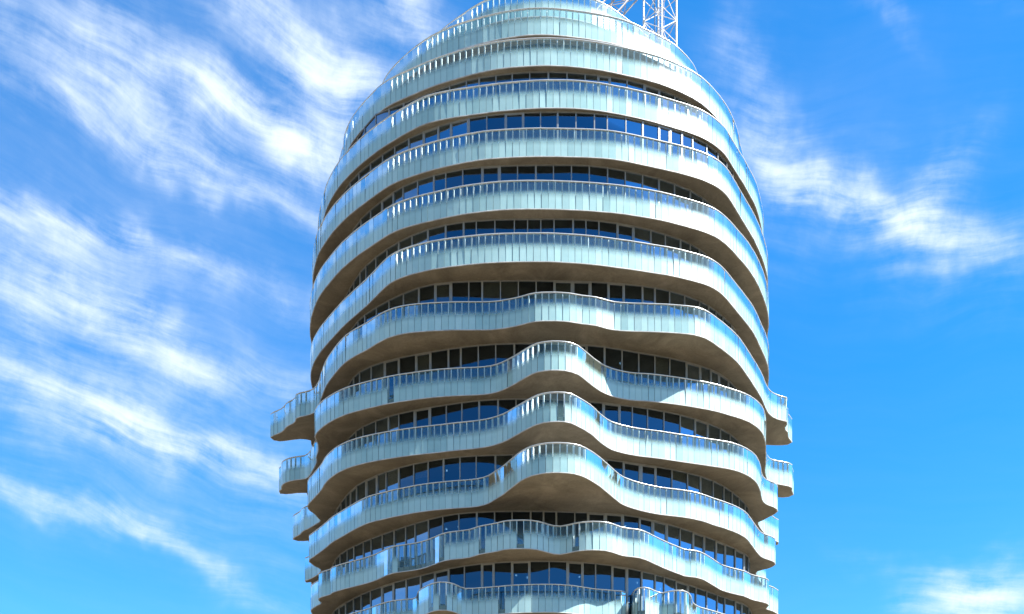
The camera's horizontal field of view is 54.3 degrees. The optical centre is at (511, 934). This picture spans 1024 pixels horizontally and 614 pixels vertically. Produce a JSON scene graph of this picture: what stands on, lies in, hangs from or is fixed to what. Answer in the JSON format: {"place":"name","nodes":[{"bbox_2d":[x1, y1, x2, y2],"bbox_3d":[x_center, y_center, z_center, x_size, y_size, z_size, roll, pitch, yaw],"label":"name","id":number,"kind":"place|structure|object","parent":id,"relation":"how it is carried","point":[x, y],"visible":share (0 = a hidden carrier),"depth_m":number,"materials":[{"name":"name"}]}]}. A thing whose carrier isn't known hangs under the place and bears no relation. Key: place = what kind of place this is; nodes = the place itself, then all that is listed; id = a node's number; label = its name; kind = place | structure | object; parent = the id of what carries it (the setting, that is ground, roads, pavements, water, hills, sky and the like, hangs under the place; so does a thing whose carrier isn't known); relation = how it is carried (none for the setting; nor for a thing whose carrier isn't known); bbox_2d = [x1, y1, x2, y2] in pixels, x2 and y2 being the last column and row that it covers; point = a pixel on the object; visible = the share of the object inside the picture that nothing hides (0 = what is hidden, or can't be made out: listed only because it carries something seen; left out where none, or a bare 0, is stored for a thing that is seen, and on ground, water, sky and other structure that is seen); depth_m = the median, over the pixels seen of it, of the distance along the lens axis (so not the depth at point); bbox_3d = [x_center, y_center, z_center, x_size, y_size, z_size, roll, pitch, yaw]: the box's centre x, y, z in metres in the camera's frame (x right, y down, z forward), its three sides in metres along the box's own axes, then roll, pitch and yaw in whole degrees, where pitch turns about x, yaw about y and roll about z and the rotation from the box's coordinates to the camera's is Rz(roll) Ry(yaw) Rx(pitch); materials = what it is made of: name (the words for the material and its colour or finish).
{"place":"outdoors","nodes":[
{"label":"outdoors","id":0,"kind":"place"},
{"bbox_2d":[0,0,1023,613],"label":"sky","id":1,"kind":"structure","parent":0,"point":[166,166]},
{"bbox_2d":[270,0,793,613],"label":"residential tower","id":2,"kind":"structure","parent":0,"point":[538,336],"depth_m":55.97,"materials":[{"name":"concrete"}]},
{"bbox_2d":[359,366,370,394],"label":"window","id":3,"kind":"structure","parent":2,"relation":"in","point":[365,374],"depth_m":58.09,"materials":[{"name":"glass"}]},
{"bbox_2d":[370,586,380,613],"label":"window","id":4,"kind":"structure","parent":2,"relation":"in","point":[375,594],"depth_m":59.68,"materials":[{"name":"glass"}]},
{"bbox_2d":[371,361,383,391],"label":"window","id":5,"kind":"structure","parent":2,"relation":"in","point":[377,370],"depth_m":57.55,"materials":[{"name":"glass"}]},
{"bbox_2d":[381,582,392,613],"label":"window","id":6,"kind":"structure","parent":2,"relation":"in","point":[386,590],"depth_m":59.00,"materials":[{"name":"glass"}]},
{"bbox_2d":[384,357,398,398],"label":"window","id":7,"kind":"structure","parent":2,"relation":"in","point":[391,367],"depth_m":57.15,"materials":[{"name":"glass"}]},
{"bbox_2d":[386,467,397,502],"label":"window","id":8,"kind":"structure","parent":2,"relation":"in","point":[391,475],"depth_m":57.68,"materials":[{"name":"glass"}]},
{"bbox_2d":[393,579,405,612],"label":"window","id":9,"kind":"structure","parent":2,"relation":"in","point":[399,587],"depth_m":58.50,"materials":[{"name":"glass"}]},
{"bbox_2d":[400,557,408,566],"bbox_3d":[-6.236,-21.380,57.567,0.460,0.900,0.468,0,0,8],"label":"garden chair","id":10,"kind":"object","parent":2,"relation":"on","point":[402,562],"visible":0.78,"depth_m":57.71,"materials":[{"name":"metal"}]},
{"bbox_2d":[398,464,412,500],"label":"window","id":11,"kind":"structure","parent":2,"relation":"in","point":[405,473],"depth_m":57.08,"materials":[{"name":"glass"}]},
{"bbox_2d":[399,354,414,386],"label":"window","id":12,"kind":"structure","parent":2,"relation":"in","point":[406,363],"depth_m":56.78,"materials":[{"name":"glass"}]},
{"bbox_2d":[403,287,417,317],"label":"window","id":13,"kind":"structure","parent":2,"relation":"in","point":[411,296],"depth_m":55.75,"materials":[{"name":"glass"}]},
{"bbox_2d":[406,575,419,610],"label":"window","id":14,"kind":"structure","parent":2,"relation":"in","point":[412,583],"depth_m":57.86,"materials":[{"name":"glass"}]},
{"bbox_2d":[413,460,427,497],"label":"window","id":15,"kind":"structure","parent":2,"relation":"in","point":[421,467],"depth_m":56.76,"materials":[{"name":"glass"}]},
{"bbox_2d":[415,351,430,383],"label":"window","id":16,"kind":"structure","parent":2,"relation":"in","point":[422,360],"depth_m":56.56,"materials":[{"name":"glass"}]},
{"bbox_2d":[418,283,434,315],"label":"window","id":17,"kind":"structure","parent":2,"relation":"in","point":[426,293],"depth_m":55.32,"materials":[{"name":"glass"}]},
{"bbox_2d":[420,572,433,606],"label":"window","id":18,"kind":"structure","parent":2,"relation":"in","point":[428,578],"depth_m":57.17,"materials":[{"name":"glass"}]},
{"bbox_2d":[428,458,442,495],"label":"window","id":19,"kind":"structure","parent":2,"relation":"in","point":[435,467],"depth_m":56.33,"materials":[{"name":"glass"}]},
{"bbox_2d":[431,349,447,381],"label":"window","id":20,"kind":"structure","parent":2,"relation":"in","point":[439,358],"depth_m":56.22,"materials":[{"name":"glass"}]},
{"bbox_2d":[434,568,448,604],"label":"window","id":21,"kind":"structure","parent":2,"relation":"in","point":[440,575],"depth_m":56.65,"materials":[{"name":"glass"}]},
{"bbox_2d":[435,281,450,314],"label":"window","id":22,"kind":"structure","parent":2,"relation":"in","point":[443,289],"depth_m":55.17,"materials":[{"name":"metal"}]},
{"bbox_2d":[443,456,459,493],"bbox_3d":[-3.383,-25.365,56.063,0.978,2.768,0.120,0,0,14],"label":"window","id":23,"kind":"structure","parent":2,"relation":"in","point":[451,465],"depth_m":56.07,"materials":[{"name":"glass"}]},
{"bbox_2d":[448,347,459,380],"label":"window","id":24,"kind":"structure","parent":2,"relation":"in","point":[453,353],"depth_m":56.02,"materials":[{"name":"glass"}]},
{"bbox_2d":[445,168,462,201],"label":"window","id":25,"kind":"structure","parent":2,"relation":"in","point":[454,178],"depth_m":54.97,"materials":[{"name":"glass"}]},
{"bbox_2d":[449,565,463,599],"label":"window","id":26,"kind":"structure","parent":2,"relation":"in","point":[456,574],"depth_m":56.18,"materials":[{"name":"glass"}]},
{"bbox_2d":[451,281,468,314],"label":"window","id":27,"kind":"structure","parent":2,"relation":"in","point":[459,289],"depth_m":54.97,"materials":[{"name":"glass"}]},
{"bbox_2d":[460,455,475,492],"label":"window","id":28,"kind":"structure","parent":2,"relation":"in","point":[467,463],"depth_m":55.89,"materials":[{"name":"glass"}]},
{"bbox_2d":[460,345,477,379],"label":"window","id":29,"kind":"structure","parent":2,"relation":"in","point":[468,354],"depth_m":55.84,"materials":[{"name":"glass"}]},
{"bbox_2d":[464,563,480,600],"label":"window","id":30,"kind":"structure","parent":2,"relation":"in","point":[472,572],"depth_m":55.82,"materials":[{"name":"glass"}]},
{"bbox_2d":[463,166,481,198],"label":"window","id":31,"kind":"structure","parent":2,"relation":"in","point":[472,175],"depth_m":54.77,"materials":[{"name":"glass"}]},
{"bbox_2d":[469,280,481,314],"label":"window","id":32,"kind":"structure","parent":2,"relation":"in","point":[475,287],"depth_m":54.93,"materials":[{"name":"glass"}]},
{"bbox_2d":[476,454,494,490],"bbox_3d":[-1.472,-25.365,55.788,1.058,2.768,0.120,0,0,4],"label":"window","id":33,"kind":"structure","parent":2,"relation":"in","point":[485,464],"depth_m":55.80,"materials":[{"name":"glass"}]},
{"bbox_2d":[478,343,495,378],"bbox_3d":[-1.393,-31.465,55.670,0.978,2.768,0.120,0,0,7],"label":"window","id":34,"kind":"structure","parent":2,"relation":"in","point":[486,352],"depth_m":55.67,"materials":[{"name":"glass"}]},
{"bbox_2d":[481,562,493,599],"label":"window","id":35,"kind":"structure","parent":2,"relation":"in","point":[487,569],"depth_m":55.58,"materials":[{"name":"glass"}]},
{"bbox_2d":[482,280,499,305],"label":"window","id":36,"kind":"structure","parent":2,"relation":"in","point":[490,291],"depth_m":55.02,"materials":[{"name":"glass"}]},
{"bbox_2d":[482,165,499,195],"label":"window","id":37,"kind":"structure","parent":2,"relation":"in","point":[489,173],"depth_m":54.65,"materials":[{"name":"glass"}]},
{"bbox_2d":[494,561,510,608],"bbox_3d":[-0.507,-19.265,55.428,0.978,2.768,0.120,0,0,8],"label":"window","id":38,"kind":"structure","parent":2,"relation":"in","point":[502,570],"depth_m":55.43,"materials":[{"name":"glass"}]},
{"bbox_2d":[495,454,512,470],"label":"window","id":39,"kind":"structure","parent":2,"relation":"in","point":[500,459],"depth_m":55.86,"materials":[{"name":"glass"}]},
{"bbox_2d":[496,343,513,375],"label":"window","id":40,"kind":"structure","parent":2,"relation":"in","point":[504,351],"depth_m":55.59,"materials":[{"name":"glass"}]},
{"bbox_2d":[500,165,516,193],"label":"window","id":41,"kind":"structure","parent":2,"relation":"in","point":[507,172],"depth_m":54.60,"materials":[{"name":"glass"}]},
{"bbox_2d":[500,280,517,312],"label":"window","id":42,"kind":"structure","parent":2,"relation":"in","point":[509,289],"depth_m":55.01,"materials":[{"name":"glass"}]},
{"bbox_2d":[505,112,523,141],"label":"window","id":43,"kind":"structure","parent":2,"relation":"in","point":[515,119],"depth_m":54.82,"materials":[{"name":"glass"}]},
{"bbox_2d":[511,561,529,597],"bbox_3d":[0.484,-19.265,55.321,1.018,2.768,0.120,0,0,4],"label":"window","id":44,"kind":"structure","parent":2,"relation":"in","point":[520,570],"depth_m":55.32,"materials":[{"name":"glass"}]},
{"bbox_2d":[514,343,531,367],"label":"window","id":45,"kind":"structure","parent":2,"relation":"in","point":[518,347],"depth_m":55.55,"materials":[{"name":"glass"}]},
{"bbox_2d":[517,164,534,193],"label":"window","id":46,"kind":"structure","parent":2,"relation":"in","point":[524,171],"depth_m":54.57,"materials":[{"name":"glass"}]},
{"bbox_2d":[518,280,535,309],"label":"window","id":47,"kind":"structure","parent":2,"relation":"in","point":[524,286],"depth_m":54.89,"materials":[{"name":"glass"}]},
{"bbox_2d":[524,111,539,140],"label":"window","id":48,"kind":"structure","parent":2,"relation":"in","point":[531,119],"depth_m":54.77,"materials":[{"name":"glass"}]},
{"bbox_2d":[526,454,543,461],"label":"window","id":49,"kind":"structure","parent":2,"relation":"in","point":[530,455],"depth_m":55.85,"materials":[{"name":"glass"}]},
{"bbox_2d":[530,561,548,596],"bbox_3d":[1.520,-19.265,55.278,1.059,2.768,0.129,0,0,0],"label":"window","id":50,"kind":"structure","parent":2,"relation":"in","point":[539,570],"depth_m":55.28,"materials":[{"name":"glass"}]},
{"bbox_2d":[532,343,550,356],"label":"window","id":51,"kind":"structure","parent":2,"relation":"in","point":[547,345],"depth_m":55.55,"materials":[{"name":"glass"}]},
{"bbox_2d":[535,164,552,193],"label":"window","id":52,"kind":"structure","parent":2,"relation":"in","point":[542,171],"depth_m":54.56,"materials":[{"name":"glass"}]},
{"bbox_2d":[536,280,553,305],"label":"window","id":53,"kind":"structure","parent":2,"relation":"in","point":[541,285],"depth_m":54.90,"materials":[{"name":"glass"}]},
{"bbox_2d":[540,111,556,140],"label":"window","id":54,"kind":"structure","parent":2,"relation":"in","point":[548,119],"depth_m":54.76,"materials":[{"name":"glass"}]},
{"bbox_2d":[549,560,566,597],"bbox_3d":[2.536,-19.265,55.307,0.978,2.768,0.120,0,0,-4],"label":"window","id":55,"kind":"structure","parent":2,"relation":"in","point":[557,569],"depth_m":55.31,"materials":[{"name":"glass"}]},
{"bbox_2d":[552,343,569,355],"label":"window","id":56,"kind":"structure","parent":2,"relation":"in","point":[554,345],"depth_m":55.58,"materials":[{"name":"glass"}]},
{"bbox_2d":[553,164,570,193],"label":"window","id":57,"kind":"structure","parent":2,"relation":"in","point":[560,171],"depth_m":54.56,"materials":[{"name":"glass"}]},
{"bbox_2d":[554,280,571,305],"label":"window","id":58,"kind":"structure","parent":2,"relation":"in","point":[559,285],"depth_m":55.04,"materials":[{"name":"glass"}]},
{"bbox_2d":[557,111,575,141],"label":"window","id":59,"kind":"structure","parent":2,"relation":"in","point":[565,119],"depth_m":54.76,"materials":[{"name":"glass"}]},
{"bbox_2d":[567,561,582,599],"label":"window","id":60,"kind":"structure","parent":2,"relation":"in","point":[574,569],"depth_m":55.42,"materials":[{"name":"glass"}]},
{"bbox_2d":[570,344,586,356],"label":"window","id":61,"kind":"structure","parent":2,"relation":"in","point":[584,346],"depth_m":55.65,"materials":[{"name":"glass"}]},
{"bbox_2d":[571,164,588,195],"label":"window","id":62,"kind":"structure","parent":2,"relation":"in","point":[579,172],"depth_m":54.58,"materials":[{"name":"glass"}]},
{"bbox_2d":[572,281,589,308],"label":"window","id":63,"kind":"structure","parent":2,"relation":"in","point":[578,287],"depth_m":54.94,"materials":[{"name":"glass"}]},
{"bbox_2d":[576,111,593,141],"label":"window","id":64,"kind":"structure","parent":2,"relation":"in","point":[583,119],"depth_m":54.81,"materials":[{"name":"glass"}]},
{"bbox_2d":[583,562,595,600],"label":"window","id":65,"kind":"structure","parent":2,"relation":"in","point":[589,569],"depth_m":55.55,"materials":[{"name":"glass"}]},
{"bbox_2d":[587,344,603,376],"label":"window","id":66,"kind":"structure","parent":2,"relation":"in","point":[596,351],"depth_m":55.81,"materials":[{"name":"glass"}]},
{"bbox_2d":[589,165,607,196],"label":"window","id":67,"kind":"structure","parent":2,"relation":"in","point":[599,174],"depth_m":54.68,"materials":[{"name":"glass"}]},
{"bbox_2d":[590,281,607,312],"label":"window","id":68,"kind":"structure","parent":2,"relation":"in","point":[598,289],"depth_m":55.01,"materials":[{"name":"glass"}]},
{"bbox_2d":[596,563,611,602],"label":"window","id":69,"kind":"structure","parent":2,"relation":"in","point":[603,571],"depth_m":55.77,"materials":[{"name":"glass"}]},
{"bbox_2d":[604,346,621,382],"bbox_3d":[5.652,-31.465,56.000,1.058,2.768,0.120,0,0,-15],"label":"window","id":70,"kind":"structure","parent":2,"relation":"in","point":[612,356],"depth_m":56.01,"materials":[{"name":"glass"}]},
{"bbox_2d":[607,459,622,475],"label":"window","id":71,"kind":"structure","parent":2,"relation":"in","point":[617,465],"depth_m":56.44,"materials":[{"name":"glass"}]},
{"bbox_2d":[608,282,623,314],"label":"window","id":72,"kind":"structure","parent":2,"relation":"in","point":[615,290],"depth_m":55.10,"materials":[{"name":"glass"}]},
{"bbox_2d":[608,167,624,197],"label":"window","id":73,"kind":"structure","parent":2,"relation":"in","point":[615,176],"depth_m":54.86,"materials":[{"name":"glass"}]},
{"bbox_2d":[612,565,626,613],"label":"window","id":74,"kind":"structure","parent":2,"relation":"in","point":[619,573],"depth_m":56.10,"materials":[{"name":"glass"}]},
{"bbox_2d":[622,349,638,385],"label":"window","id":75,"kind":"structure","parent":2,"relation":"in","point":[630,359],"depth_m":56.29,"materials":[{"name":"glass"}]},
{"bbox_2d":[623,461,639,494],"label":"window","id":76,"kind":"structure","parent":2,"relation":"in","point":[631,470],"depth_m":56.69,"materials":[{"name":"glass"}]},
{"bbox_2d":[624,283,641,315],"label":"window","id":77,"kind":"structure","parent":2,"relation":"in","point":[632,292],"depth_m":55.24,"materials":[{"name":"glass"}]},
{"bbox_2d":[625,170,642,200],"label":"window","id":78,"kind":"structure","parent":2,"relation":"in","point":[634,179],"depth_m":55.10,"materials":[{"name":"glass"}]},
{"bbox_2d":[627,567,641,613],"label":"window","id":79,"kind":"structure","parent":2,"relation":"in","point":[634,576],"depth_m":56.48,"materials":[{"name":"glass"}]},
{"bbox_2d":[597,0,676,50],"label":"lattice mast","id":80,"kind":"object","parent":2,"relation":"on","point":[661,11],"visible":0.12,"depth_m":73.69,"materials":[{"name":"white metal"}]},
{"bbox_2d":[639,352,654,385],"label":"window","id":81,"kind":"structure","parent":2,"relation":"in","point":[646,361],"depth_m":56.56,"materials":[{"name":"glass"}]},
{"bbox_2d":[640,463,655,498],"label":"window","id":82,"kind":"structure","parent":2,"relation":"in","point":[647,472],"depth_m":56.98,"materials":[{"name":"glass"}]},
{"bbox_2d":[642,570,654,610],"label":"window","id":83,"kind":"structure","parent":2,"relation":"in","point":[648,579],"depth_m":56.97,"materials":[{"name":"glass"}]},
{"bbox_2d":[642,285,654,315],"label":"window","id":84,"kind":"structure","parent":2,"relation":"in","point":[648,295],"depth_m":55.51,"materials":[{"name":"glass"}]},
{"bbox_2d":[655,574,663,604],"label":"window","id":85,"kind":"structure","parent":2,"relation":"in","point":[659,579],"depth_m":57.50,"materials":[{"name":"glass"}]},
{"bbox_2d":[655,355,669,388],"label":"window","id":86,"kind":"structure","parent":2,"relation":"in","point":[661,363],"depth_m":56.91,"materials":[{"name":"glass"}]},
{"bbox_2d":[655,287,669,316],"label":"window","id":87,"kind":"structure","parent":2,"relation":"in","point":[661,295],"depth_m":55.62,"materials":[{"name":"glass"}]},
{"bbox_2d":[656,466,671,500],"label":"window","id":88,"kind":"structure","parent":2,"relation":"in","point":[663,475],"depth_m":57.30,"materials":[{"name":"glass"}]},
{"bbox_2d":[664,576,675,612],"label":"window","id":89,"kind":"structure","parent":2,"relation":"in","point":[669,583],"depth_m":58.00,"materials":[{"name":"glass"}]},
{"bbox_2d":[670,290,684,317],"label":"window","id":90,"kind":"structure","parent":2,"relation":"in","point":[675,297],"depth_m":55.92,"materials":[{"name":"glass"}]},
{"bbox_2d":[670,357,685,390],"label":"window","id":91,"kind":"structure","parent":2,"relation":"in","point":[677,367],"depth_m":57.13,"materials":[{"name":"glass"}]},
{"bbox_2d":[672,469,687,502],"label":"window","id":92,"kind":"structure","parent":2,"relation":"in","point":[678,477],"depth_m":57.82,"materials":[{"name":"glass"}]},
{"bbox_2d":[676,580,687,613],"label":"window","id":93,"kind":"structure","parent":2,"relation":"in","point":[680,585],"depth_m":58.59,"materials":[{"name":"glass"}]},
{"bbox_2d":[688,584,695,603],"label":"window","id":94,"kind":"structure","parent":2,"relation":"in","point":[691,589],"depth_m":59.23,"materials":[{"name":"glass"}]},
{"bbox_2d":[685,295,699,319],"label":"window","id":95,"kind":"structure","parent":2,"relation":"in","point":[690,301],"depth_m":56.37,"materials":[{"name":"glass"}]},
{"bbox_2d":[686,361,700,393],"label":"window","id":96,"kind":"structure","parent":2,"relation":"in","point":[693,371],"depth_m":57.55,"materials":[{"name":"glass"}]},
{"bbox_2d":[696,587,706,613],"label":"window","id":97,"kind":"structure","parent":2,"relation":"in","point":[701,594],"depth_m":59.77,"materials":[{"name":"glass"}]},
{"bbox_2d":[701,366,710,394],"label":"window","id":98,"kind":"structure","parent":2,"relation":"in","point":[705,372],"depth_m":57.93,"materials":[{"name":"glass"}]},
{"bbox_2d":[711,369,718,396],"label":"window","id":99,"kind":"structure","parent":2,"relation":"in","point":[714,374],"depth_m":58.32,"materials":[{"name":"glass"}]}
]}

